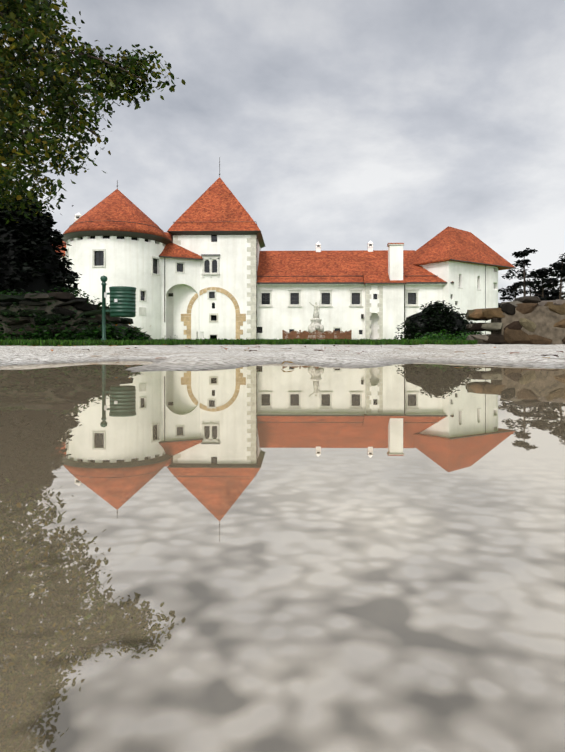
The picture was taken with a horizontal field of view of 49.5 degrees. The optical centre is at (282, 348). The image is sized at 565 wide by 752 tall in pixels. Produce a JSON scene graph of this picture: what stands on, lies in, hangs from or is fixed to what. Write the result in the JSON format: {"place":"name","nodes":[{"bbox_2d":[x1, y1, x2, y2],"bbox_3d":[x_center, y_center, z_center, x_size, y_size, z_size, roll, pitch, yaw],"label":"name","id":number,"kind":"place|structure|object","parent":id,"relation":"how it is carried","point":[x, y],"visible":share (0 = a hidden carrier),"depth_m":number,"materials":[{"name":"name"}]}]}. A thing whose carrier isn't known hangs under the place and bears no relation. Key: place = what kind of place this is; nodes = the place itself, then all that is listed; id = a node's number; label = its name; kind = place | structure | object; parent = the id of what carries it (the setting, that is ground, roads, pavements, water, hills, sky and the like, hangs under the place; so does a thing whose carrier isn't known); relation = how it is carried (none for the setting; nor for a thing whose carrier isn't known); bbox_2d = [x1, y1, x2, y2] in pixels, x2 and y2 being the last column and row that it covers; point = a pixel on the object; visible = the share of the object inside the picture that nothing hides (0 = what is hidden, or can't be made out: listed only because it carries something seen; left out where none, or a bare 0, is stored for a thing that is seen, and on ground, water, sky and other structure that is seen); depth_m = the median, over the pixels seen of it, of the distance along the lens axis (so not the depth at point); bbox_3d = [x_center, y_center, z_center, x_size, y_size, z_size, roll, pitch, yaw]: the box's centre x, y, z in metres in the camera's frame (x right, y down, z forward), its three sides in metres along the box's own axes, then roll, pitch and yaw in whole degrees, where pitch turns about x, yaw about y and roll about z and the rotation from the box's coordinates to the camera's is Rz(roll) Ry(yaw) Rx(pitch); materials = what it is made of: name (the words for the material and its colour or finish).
{"place":"outdoors","nodes":[
{"label":"outdoors","id":0,"kind":"place"},
{"bbox_2d":[0,361,564,751],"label":"water","id":1,"kind":"structure","parent":0,"point":[283,558],"depth_m":0.15,"materials":[{"name":"grey liquid"}]},
{"bbox_2d":[0,344,564,371],"bbox_3d":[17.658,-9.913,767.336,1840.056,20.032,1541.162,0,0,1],"label":"ground","id":2,"kind":"structure","parent":0,"point":[186,358],"depth_m":2.87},
{"bbox_2d":[0,188,81,295],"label":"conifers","id":3,"kind":"object","parent":2,"relation":"on","point":[31,260],"visible":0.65,"depth_m":29.87,"materials":[{"name":"green plant"}]},
{"bbox_2d":[0,284,150,340],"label":"ivy","id":4,"kind":"object","parent":2,"relation":"on","point":[132,333],"visible":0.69,"depth_m":13.56,"materials":[{"name":"green plant"}]},
{"bbox_2d":[0,292,153,339],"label":"wall","id":5,"kind":"structure","parent":2,"relation":"on","point":[65,302],"depth_m":14.11,"materials":[{"name":"stone"}]},
{"bbox_2d":[0,0,185,224],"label":"tree","id":6,"kind":"object","parent":2,"relation":"on","point":[61,89],"visible":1,"depth_m":13.03,"materials":[{"name":"green plant"}]},
{"bbox_2d":[66,236,164,339],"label":"round tower","id":7,"kind":"structure","parent":2,"relation":"on","point":[128,261],"depth_m":60.11,"materials":[{"name":"paint"}]},
{"bbox_2d":[100,276,135,340],"bbox_3d":[-3.208,-0.716,12.108,0.652,1.467,0.518,0,0,32],"label":"waste bin","id":8,"kind":"object","parent":2,"relation":"on","point":[125,304],"visible":0.98,"depth_m":11.90,"materials":[{"name":"metal"}]},
{"bbox_2d":[104,292,117,301],"bbox_3d":[-3.348,-1.005,11.929,0.399,0.207,0.048,0,0,40],"label":"sticker","id":9,"kind":"object","parent":8,"relation":"attached to","point":[105,296],"visible":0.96,"depth_m":12.04,"materials":[{"name":"grey paper"}]},
{"bbox_2d":[161,257,202,339],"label":"link wall","id":10,"kind":"structure","parent":2,"relation":"on","point":[190,277],"depth_m":64.53,"materials":[{"name":"paint"}]},
{"bbox_2d":[173,235,260,339],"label":"gate tower","id":11,"kind":"structure","parent":2,"relation":"on","point":[232,279],"depth_m":65.17,"materials":[{"name":"paint"}]},
{"bbox_2d":[0,337,477,345],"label":"grass","id":12,"kind":"structure","parent":2,"relation":"on","point":[167,341],"depth_m":12.28,"materials":[{"name":"green plant"}]},
{"bbox_2d":[65,235,480,339],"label":"castle trim","id":13,"kind":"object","parent":2,"relation":"on","point":[212,268],"visible":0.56,"depth_m":65.11,"materials":[{"name":"beige stone"}]},
{"bbox_2d":[52,157,515,339],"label":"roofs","id":14,"kind":"structure","parent":2,"relation":"on","point":[216,207],"depth_m":66.23,"materials":[{"name":"tile"}]},
{"bbox_2d":[6,344,562,363],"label":"fallen leaves","id":15,"kind":"object","parent":2,"relation":"on","point":[315,350],"visible":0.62,"depth_m":3.79,"materials":[{"name":"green plant"}]},
{"bbox_2d":[307,302,323,339],"bbox_3d":[3.118,-2.463,56.941,1.900,4.000,1.900,0,0,1],"label":"statue","id":16,"kind":"object","parent":2,"relation":"on","point":[315,324],"visible":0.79,"depth_m":56.56,"materials":[{"name":"stone"}]},
{"bbox_2d":[282,330,351,339],"bbox_3d":[3.118,-1.188,56.941,6.120,1.118,5.320,0,0,1],"label":"fence","id":17,"kind":"object","parent":2,"relation":"on","point":[303,335],"visible":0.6,"depth_m":54.32,"materials":[{"name":"brown wood"}]},
{"bbox_2d":[170,300,483,339],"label":"shrubs","id":18,"kind":"object","parent":2,"relation":"on","point":[437,321],"visible":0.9,"depth_m":50.84,"materials":[{"name":"green plant"}]},
{"bbox_2d":[257,284,441,339],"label":"wing","id":19,"kind":"structure","parent":2,"relation":"on","point":[276,318],"depth_m":66.07,"materials":[{"name":"white paint"}]},
{"bbox_2d":[420,261,497,334],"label":"tower","id":20,"kind":"structure","parent":2,"relation":"on","point":[465,277],"depth_m":67.03,"materials":[{"name":"paint"}]},
{"bbox_2d":[466,296,564,344],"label":"wall","id":21,"kind":"structure","parent":2,"relation":"on","point":[535,320],"depth_m":12.98,"materials":[{"name":"stone"}]},
{"bbox_2d":[498,247,564,307],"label":"pines","id":22,"kind":"object","parent":2,"relation":"on","point":[543,284],"visible":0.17,"depth_m":108.75,"materials":[{"name":"green plant"}]},
{"bbox_2d":[0,0,564,302],"label":"sky","id":23,"kind":"structure","parent":0,"point":[339,125],"materials":[{"name":"grey"}]}
]}

